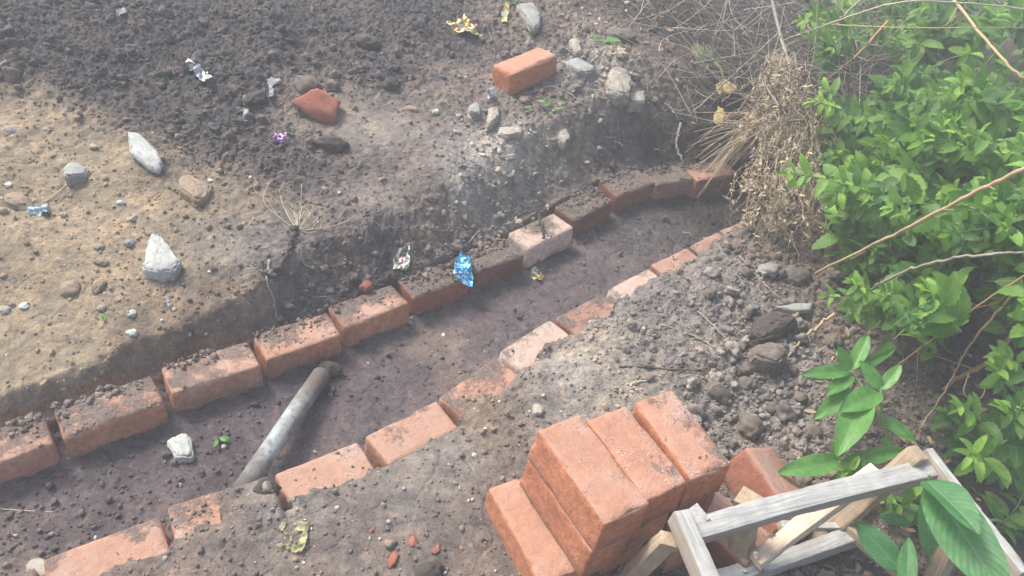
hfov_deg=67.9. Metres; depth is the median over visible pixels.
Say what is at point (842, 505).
wooden frame
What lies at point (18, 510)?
twig
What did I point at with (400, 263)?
foil wrapper
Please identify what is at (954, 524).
broadleaf plant
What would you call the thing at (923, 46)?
shrub
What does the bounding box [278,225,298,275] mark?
twig
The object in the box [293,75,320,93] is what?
clod
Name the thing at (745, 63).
bare cane
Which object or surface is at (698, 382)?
clod
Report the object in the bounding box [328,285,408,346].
brick
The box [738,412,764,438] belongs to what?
clod
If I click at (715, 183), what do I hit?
brick
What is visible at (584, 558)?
brick
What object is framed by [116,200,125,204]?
pebble
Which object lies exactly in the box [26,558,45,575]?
stone
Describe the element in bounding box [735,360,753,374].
clod
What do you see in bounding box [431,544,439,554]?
brick fragment
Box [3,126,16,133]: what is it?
pebble
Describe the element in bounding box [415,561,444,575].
clod
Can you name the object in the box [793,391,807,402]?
clod
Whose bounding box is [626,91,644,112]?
stone
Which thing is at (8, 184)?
pebble
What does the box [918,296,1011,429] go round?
bare cane
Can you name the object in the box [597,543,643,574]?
brick
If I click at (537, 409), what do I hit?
stone
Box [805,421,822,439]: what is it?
clod
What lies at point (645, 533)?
brick
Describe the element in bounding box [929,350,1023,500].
leafy branch
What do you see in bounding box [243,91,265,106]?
clod
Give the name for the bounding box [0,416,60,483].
brick
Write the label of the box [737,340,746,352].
clod
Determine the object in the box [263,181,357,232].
straw tuft
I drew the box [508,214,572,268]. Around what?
brick
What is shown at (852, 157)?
shrub
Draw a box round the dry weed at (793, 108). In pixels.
[722,0,845,260]
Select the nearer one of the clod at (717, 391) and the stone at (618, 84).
the clod at (717, 391)
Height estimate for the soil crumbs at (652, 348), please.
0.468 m
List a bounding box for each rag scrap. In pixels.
[116,8,127,15]
[243,95,249,120]
[267,77,281,97]
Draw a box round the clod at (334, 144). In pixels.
[314,135,349,153]
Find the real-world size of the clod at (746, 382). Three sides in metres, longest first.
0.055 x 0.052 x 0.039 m
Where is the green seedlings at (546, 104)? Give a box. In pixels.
[524,98,564,113]
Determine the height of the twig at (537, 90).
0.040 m
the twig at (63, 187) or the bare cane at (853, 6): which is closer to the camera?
the twig at (63, 187)
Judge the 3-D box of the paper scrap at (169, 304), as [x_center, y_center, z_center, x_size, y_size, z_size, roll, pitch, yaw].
[-0.952,0.039,2.105,0.014,0.012,0.053,-16,48,-28]
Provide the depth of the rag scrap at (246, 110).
2.63 m
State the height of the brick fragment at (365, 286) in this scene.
0.032 m
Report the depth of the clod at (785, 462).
2.04 m
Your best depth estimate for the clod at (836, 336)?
2.39 m
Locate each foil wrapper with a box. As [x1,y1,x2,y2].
[270,132,286,143]
[393,242,409,270]
[447,13,482,36]
[453,250,473,286]
[501,2,509,21]
[530,266,543,279]
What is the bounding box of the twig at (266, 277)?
[265,259,277,317]
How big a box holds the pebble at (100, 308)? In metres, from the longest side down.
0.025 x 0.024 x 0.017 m
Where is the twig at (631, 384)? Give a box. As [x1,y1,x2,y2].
[630,378,657,391]
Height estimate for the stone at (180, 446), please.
0.057 m
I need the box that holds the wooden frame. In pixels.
[614,445,1023,575]
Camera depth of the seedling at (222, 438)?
1.96 m
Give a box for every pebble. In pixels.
[0,305,11,314]
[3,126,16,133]
[4,182,11,186]
[17,302,28,309]
[89,143,96,148]
[92,244,104,249]
[96,305,105,311]
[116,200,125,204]
[123,239,135,247]
[126,309,136,317]
[126,329,137,336]
[129,215,137,220]
[432,109,439,114]
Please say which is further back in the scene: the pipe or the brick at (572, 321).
the brick at (572, 321)
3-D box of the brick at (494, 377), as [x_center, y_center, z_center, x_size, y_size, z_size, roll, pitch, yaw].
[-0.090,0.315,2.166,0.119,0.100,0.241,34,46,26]
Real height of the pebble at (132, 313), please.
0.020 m
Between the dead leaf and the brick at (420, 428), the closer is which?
the brick at (420, 428)
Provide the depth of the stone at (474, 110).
2.83 m
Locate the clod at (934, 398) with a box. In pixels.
[926,392,944,406]
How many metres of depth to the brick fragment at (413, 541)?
1.71 m
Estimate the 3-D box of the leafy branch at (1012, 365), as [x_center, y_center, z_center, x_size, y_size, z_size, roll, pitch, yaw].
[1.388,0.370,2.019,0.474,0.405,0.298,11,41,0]
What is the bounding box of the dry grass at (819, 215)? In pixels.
[792,182,843,250]
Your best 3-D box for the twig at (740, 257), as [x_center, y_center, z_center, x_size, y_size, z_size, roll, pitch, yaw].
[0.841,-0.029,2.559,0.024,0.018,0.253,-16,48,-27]
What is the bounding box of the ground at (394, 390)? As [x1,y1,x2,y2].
[0,0,1023,575]
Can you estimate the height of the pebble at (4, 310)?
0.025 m
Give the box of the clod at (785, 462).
[780,459,789,465]
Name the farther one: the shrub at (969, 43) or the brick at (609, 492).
the shrub at (969, 43)
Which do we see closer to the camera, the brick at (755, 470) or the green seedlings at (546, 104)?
the brick at (755, 470)
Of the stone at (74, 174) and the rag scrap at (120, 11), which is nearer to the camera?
the stone at (74, 174)
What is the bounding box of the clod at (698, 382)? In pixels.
[683,376,701,386]
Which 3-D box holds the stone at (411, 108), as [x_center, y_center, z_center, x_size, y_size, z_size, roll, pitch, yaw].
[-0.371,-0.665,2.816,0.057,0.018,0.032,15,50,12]
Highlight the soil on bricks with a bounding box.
[0,161,770,575]
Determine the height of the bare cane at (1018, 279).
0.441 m
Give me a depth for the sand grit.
1.66 m
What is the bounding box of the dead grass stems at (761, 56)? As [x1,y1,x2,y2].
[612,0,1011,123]
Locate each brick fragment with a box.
[291,88,340,123]
[359,280,372,293]
[387,551,398,568]
[408,536,417,547]
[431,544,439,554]
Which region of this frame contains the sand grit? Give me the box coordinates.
[543,391,724,518]
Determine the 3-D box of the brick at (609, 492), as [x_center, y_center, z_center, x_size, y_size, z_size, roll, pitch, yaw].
[0.161,0.416,1.649,0.126,0.108,0.268,-14,47,-30]
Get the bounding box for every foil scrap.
[185,58,211,81]
[487,86,495,97]
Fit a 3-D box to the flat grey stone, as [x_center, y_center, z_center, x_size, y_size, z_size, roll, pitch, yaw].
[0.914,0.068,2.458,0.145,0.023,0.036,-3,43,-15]
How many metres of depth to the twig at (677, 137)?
3.22 m
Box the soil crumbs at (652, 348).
[0,0,978,575]
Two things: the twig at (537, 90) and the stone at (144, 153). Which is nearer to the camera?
the stone at (144, 153)
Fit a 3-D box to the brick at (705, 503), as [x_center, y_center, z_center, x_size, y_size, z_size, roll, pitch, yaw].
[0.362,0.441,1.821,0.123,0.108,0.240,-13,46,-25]
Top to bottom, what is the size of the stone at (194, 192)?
0.067 m
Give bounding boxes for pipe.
[232,367,329,486]
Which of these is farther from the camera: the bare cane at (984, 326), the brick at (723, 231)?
the brick at (723, 231)
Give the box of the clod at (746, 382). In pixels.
[738,376,756,390]
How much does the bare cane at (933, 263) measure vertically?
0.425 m
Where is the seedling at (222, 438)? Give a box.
[213,436,230,446]
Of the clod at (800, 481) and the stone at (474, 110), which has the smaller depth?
the clod at (800, 481)
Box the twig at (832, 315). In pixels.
[787,313,835,356]
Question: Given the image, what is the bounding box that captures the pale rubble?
[379,0,685,282]
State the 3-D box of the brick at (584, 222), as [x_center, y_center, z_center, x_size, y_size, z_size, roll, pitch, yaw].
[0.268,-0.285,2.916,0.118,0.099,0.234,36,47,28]
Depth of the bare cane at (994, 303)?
2.02 m
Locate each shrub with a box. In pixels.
[799,0,958,146]
[811,95,929,286]
[824,173,1023,360]
[854,59,1023,265]
[905,0,1023,113]
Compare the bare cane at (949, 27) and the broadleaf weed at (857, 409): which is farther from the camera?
the bare cane at (949, 27)
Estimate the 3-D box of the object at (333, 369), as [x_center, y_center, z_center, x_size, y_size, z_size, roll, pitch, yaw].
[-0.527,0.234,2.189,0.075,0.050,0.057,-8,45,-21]
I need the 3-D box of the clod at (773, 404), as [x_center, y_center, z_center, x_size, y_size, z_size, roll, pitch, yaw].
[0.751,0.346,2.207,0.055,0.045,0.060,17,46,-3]
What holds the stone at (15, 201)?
on the ground at (394, 390)
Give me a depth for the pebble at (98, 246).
2.18 m
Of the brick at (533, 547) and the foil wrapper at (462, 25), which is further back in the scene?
the foil wrapper at (462, 25)
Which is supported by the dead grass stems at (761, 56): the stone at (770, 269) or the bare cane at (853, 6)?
the bare cane at (853, 6)
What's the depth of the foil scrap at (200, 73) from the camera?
2.71 m
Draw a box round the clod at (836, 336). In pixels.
[821,330,844,346]
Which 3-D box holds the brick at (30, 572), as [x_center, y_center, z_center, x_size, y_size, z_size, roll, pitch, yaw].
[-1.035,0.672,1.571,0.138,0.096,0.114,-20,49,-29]
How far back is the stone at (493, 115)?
2.83 m
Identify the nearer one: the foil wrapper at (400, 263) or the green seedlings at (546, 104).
the foil wrapper at (400, 263)
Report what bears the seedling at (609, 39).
on the ground at (394, 390)
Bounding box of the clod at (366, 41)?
[354,33,381,50]
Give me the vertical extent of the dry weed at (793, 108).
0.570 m
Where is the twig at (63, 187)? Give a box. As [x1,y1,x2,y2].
[45,159,107,201]
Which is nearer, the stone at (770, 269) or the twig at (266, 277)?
the twig at (266, 277)
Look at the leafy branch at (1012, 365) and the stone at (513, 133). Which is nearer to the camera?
the leafy branch at (1012, 365)
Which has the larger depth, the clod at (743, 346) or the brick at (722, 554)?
the clod at (743, 346)
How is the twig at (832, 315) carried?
on the ground at (394, 390)
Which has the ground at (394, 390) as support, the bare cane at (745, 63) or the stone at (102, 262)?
the stone at (102, 262)
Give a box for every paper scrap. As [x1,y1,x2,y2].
[164,296,171,308]
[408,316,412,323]
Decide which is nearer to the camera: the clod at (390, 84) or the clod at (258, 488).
the clod at (258, 488)
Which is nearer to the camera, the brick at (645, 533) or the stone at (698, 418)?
the brick at (645, 533)
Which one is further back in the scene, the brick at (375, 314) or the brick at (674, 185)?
the brick at (674, 185)
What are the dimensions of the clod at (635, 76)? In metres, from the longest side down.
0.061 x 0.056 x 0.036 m
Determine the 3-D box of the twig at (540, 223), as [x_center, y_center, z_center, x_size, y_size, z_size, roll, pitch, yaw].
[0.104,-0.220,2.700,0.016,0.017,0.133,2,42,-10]
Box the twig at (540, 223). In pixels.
[537,213,544,238]
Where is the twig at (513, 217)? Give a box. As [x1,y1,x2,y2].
[503,199,569,222]
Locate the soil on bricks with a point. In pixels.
(412, 275)
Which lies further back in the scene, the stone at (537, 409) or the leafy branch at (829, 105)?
the leafy branch at (829, 105)
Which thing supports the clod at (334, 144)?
on the ground at (394, 390)
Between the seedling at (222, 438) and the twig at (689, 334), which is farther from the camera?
the twig at (689, 334)
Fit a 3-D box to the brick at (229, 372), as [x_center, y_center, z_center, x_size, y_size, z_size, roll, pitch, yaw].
[-0.818,0.246,2.084,0.241,0.097,0.114,-18,47,-30]
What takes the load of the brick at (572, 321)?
on the ground at (394, 390)
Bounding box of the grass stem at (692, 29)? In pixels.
[659,16,745,50]
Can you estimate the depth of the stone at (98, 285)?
2.09 m
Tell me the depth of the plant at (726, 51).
3.54 m
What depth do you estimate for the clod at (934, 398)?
2.29 m
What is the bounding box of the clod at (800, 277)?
[783,266,811,286]
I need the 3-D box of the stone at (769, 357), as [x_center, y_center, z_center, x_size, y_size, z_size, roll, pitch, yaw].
[0.768,0.215,2.292,0.118,0.100,0.100,11,41,0]
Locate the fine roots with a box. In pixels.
[294,33,838,346]
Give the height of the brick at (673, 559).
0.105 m
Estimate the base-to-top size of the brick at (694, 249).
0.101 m
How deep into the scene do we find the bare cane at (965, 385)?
2.26 m
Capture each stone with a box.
[4,192,33,210]
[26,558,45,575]
[60,280,80,297]
[63,162,89,185]
[91,279,105,293]
[92,258,107,266]
[128,132,163,174]
[142,234,181,281]
[167,433,194,462]
[178,175,212,208]
[405,105,417,112]
[468,102,480,119]
[485,106,499,132]
[497,126,521,141]
[516,3,540,34]
[532,403,543,416]
[558,128,569,149]
[565,57,595,77]
[568,35,581,56]
[604,26,636,43]
[605,67,632,106]
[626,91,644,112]
[684,405,702,424]
[748,342,786,374]
[756,262,779,277]
[774,303,811,313]
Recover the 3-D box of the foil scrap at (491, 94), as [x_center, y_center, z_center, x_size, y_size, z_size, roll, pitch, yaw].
[-0.081,-0.751,2.930,0.034,0.026,0.072,5,41,-7]
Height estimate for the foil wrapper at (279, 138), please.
0.020 m
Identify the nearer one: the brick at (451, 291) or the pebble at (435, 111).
the brick at (451, 291)
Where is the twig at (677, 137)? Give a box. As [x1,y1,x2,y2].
[675,122,683,160]
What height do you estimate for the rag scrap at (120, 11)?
0.018 m
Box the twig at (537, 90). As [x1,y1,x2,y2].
[533,86,585,108]
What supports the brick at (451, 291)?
on the ground at (394, 390)
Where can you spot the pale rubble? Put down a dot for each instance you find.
(499, 214)
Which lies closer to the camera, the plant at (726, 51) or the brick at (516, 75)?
the brick at (516, 75)
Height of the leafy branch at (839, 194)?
0.458 m
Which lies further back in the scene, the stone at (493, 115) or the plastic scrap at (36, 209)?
the stone at (493, 115)
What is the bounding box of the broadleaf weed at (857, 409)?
[778,335,915,476]
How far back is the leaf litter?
2.45 m
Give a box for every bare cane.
[693,33,777,112]
[784,0,1023,39]
[814,167,1023,274]
[827,20,888,79]
[832,5,1023,28]
[838,0,862,19]
[869,251,1023,290]
[897,275,1023,387]
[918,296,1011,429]
[933,295,1007,343]
[935,332,1011,390]
[946,0,1023,79]
[963,373,987,398]
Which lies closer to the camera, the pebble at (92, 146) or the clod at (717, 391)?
the clod at (717, 391)
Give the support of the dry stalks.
on the ground at (394, 390)
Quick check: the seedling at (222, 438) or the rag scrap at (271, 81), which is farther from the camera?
the rag scrap at (271, 81)
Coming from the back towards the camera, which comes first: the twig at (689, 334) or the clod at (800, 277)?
the clod at (800, 277)
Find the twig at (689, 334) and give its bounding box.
[660,324,783,371]
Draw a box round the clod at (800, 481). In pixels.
[793,476,807,488]
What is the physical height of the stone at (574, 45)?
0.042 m
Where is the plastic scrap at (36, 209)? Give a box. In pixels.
[25,203,49,215]
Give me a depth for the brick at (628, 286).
2.56 m
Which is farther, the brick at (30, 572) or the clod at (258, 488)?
the clod at (258, 488)
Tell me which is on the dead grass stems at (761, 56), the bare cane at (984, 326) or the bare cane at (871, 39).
the bare cane at (871, 39)
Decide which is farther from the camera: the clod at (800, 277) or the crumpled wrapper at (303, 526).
the clod at (800, 277)
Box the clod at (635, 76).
[629,72,641,80]
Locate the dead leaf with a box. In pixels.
[713,106,726,123]
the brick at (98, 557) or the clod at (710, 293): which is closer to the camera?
the brick at (98, 557)
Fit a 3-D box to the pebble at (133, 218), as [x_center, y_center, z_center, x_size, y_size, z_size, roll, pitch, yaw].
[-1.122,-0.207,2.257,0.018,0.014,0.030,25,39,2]
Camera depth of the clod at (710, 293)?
2.45 m
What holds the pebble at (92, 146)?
on the ground at (394, 390)
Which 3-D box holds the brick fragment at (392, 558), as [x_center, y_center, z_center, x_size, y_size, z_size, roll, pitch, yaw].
[-0.265,0.602,1.681,0.022,0.016,0.043,16,41,15]
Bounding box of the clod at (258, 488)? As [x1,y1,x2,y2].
[253,478,281,495]
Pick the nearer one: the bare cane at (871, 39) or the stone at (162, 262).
the stone at (162, 262)
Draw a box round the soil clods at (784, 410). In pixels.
[0,0,932,575]
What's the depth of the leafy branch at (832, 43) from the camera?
3.06 m
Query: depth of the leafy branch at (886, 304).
2.24 m
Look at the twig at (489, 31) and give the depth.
3.28 m
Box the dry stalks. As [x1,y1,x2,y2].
[685,106,772,198]
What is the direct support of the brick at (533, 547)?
on the ground at (394, 390)
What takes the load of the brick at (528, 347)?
on the ground at (394, 390)
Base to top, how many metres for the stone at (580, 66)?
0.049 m
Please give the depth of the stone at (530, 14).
3.34 m
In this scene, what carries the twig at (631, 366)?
on the ground at (394, 390)
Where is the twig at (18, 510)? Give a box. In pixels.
[0,508,51,511]
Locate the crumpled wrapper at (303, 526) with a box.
[277,518,309,552]
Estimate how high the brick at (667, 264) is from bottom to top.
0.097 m
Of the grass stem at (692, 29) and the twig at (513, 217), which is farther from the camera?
the grass stem at (692, 29)
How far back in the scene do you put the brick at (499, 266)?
2.57 m
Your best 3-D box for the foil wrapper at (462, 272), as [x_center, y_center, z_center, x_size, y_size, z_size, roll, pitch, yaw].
[-0.153,-0.069,2.484,0.075,0.040,0.144,11,41,0]
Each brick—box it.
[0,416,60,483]
[17,568,39,575]
[44,519,169,575]
[54,377,168,456]
[162,342,263,412]
[168,491,223,538]
[254,313,341,379]
[275,443,373,510]
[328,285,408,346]
[364,402,456,468]
[396,261,468,315]
[439,359,516,424]
[466,239,523,287]
[485,479,577,575]
[492,48,556,95]
[498,321,567,374]
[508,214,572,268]
[519,460,631,575]
[528,415,648,551]
[553,191,611,237]
[554,295,613,334]
[586,407,685,528]
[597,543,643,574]
[599,169,654,212]
[606,269,656,303]
[625,513,668,551]
[632,391,730,506]
[643,166,692,200]
[645,529,705,572]
[649,249,696,273]
[663,492,714,530]
[683,161,737,198]
[688,233,722,255]
[705,492,770,567]
[719,221,745,234]
[724,448,799,533]
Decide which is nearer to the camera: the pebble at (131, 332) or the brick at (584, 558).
the brick at (584, 558)
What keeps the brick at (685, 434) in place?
on the brick at (705, 503)
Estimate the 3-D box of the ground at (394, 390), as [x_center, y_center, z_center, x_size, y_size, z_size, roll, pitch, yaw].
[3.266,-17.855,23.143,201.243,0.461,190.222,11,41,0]
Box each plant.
[692,43,730,77]
[834,453,1023,545]
[855,474,1009,575]
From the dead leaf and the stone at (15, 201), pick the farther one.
the dead leaf
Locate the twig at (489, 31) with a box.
[487,24,492,40]
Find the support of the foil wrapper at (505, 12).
on the ground at (394, 390)
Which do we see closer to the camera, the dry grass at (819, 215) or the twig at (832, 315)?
the twig at (832, 315)
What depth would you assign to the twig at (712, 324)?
2.35 m
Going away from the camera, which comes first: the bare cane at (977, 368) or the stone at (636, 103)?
the bare cane at (977, 368)
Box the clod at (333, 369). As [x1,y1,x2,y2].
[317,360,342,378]
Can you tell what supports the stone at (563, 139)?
on the ground at (394, 390)
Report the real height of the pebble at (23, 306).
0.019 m
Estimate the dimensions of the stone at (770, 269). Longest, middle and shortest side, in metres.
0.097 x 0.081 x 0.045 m
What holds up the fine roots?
on the ground at (394, 390)
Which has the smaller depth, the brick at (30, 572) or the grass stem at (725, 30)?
the brick at (30, 572)
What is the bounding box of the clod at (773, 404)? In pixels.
[762,398,778,415]
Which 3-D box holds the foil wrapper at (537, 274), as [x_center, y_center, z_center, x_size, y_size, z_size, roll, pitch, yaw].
[0.086,-0.050,2.662,0.048,0.020,0.078,-17,48,-28]
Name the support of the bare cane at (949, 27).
on the bare cane at (798, 34)
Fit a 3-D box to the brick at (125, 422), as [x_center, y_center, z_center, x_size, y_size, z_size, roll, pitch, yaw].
[-1.020,0.330,1.944,0.240,0.100,0.116,-20,49,-30]
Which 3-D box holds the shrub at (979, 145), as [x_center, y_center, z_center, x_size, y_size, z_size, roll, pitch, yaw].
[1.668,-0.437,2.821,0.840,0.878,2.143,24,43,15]
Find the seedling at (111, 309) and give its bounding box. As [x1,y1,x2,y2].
[98,308,113,320]
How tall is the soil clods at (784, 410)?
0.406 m
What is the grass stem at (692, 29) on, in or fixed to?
attached to the dead grass stems at (761, 56)
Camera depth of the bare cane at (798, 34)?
2.62 m
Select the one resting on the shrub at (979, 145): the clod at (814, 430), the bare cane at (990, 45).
the bare cane at (990, 45)
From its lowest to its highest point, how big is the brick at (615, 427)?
0.107 m
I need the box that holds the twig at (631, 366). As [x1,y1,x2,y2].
[619,365,709,370]
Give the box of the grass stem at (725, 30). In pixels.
[672,2,794,30]
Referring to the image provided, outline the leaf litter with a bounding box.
[551,1,1006,572]
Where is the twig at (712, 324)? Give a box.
[698,311,744,355]
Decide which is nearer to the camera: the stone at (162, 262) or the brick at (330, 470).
the brick at (330, 470)
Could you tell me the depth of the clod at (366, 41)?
3.01 m
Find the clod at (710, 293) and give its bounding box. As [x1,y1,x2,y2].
[703,288,716,299]
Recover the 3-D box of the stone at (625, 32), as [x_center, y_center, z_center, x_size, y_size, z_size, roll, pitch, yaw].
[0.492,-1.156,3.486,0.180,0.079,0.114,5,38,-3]
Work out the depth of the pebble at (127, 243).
2.20 m
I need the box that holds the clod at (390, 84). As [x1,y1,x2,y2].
[382,77,401,91]
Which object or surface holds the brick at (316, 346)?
on the ground at (394, 390)
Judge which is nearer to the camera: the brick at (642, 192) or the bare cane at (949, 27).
the bare cane at (949, 27)
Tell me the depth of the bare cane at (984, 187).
1.94 m
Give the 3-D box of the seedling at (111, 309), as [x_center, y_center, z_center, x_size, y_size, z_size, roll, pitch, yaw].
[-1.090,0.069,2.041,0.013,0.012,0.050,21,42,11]
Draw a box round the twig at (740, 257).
[738,255,782,298]
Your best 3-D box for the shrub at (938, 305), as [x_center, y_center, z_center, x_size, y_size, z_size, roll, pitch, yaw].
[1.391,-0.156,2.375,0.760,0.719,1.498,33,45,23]
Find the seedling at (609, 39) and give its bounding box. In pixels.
[591,34,620,43]
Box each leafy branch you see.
[776,153,885,212]
[792,3,873,103]
[803,77,872,136]
[818,270,912,323]
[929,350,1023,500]
[982,339,1023,447]
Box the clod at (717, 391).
[707,380,732,405]
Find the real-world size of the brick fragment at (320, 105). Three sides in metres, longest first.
0.183 x 0.145 x 0.109 m

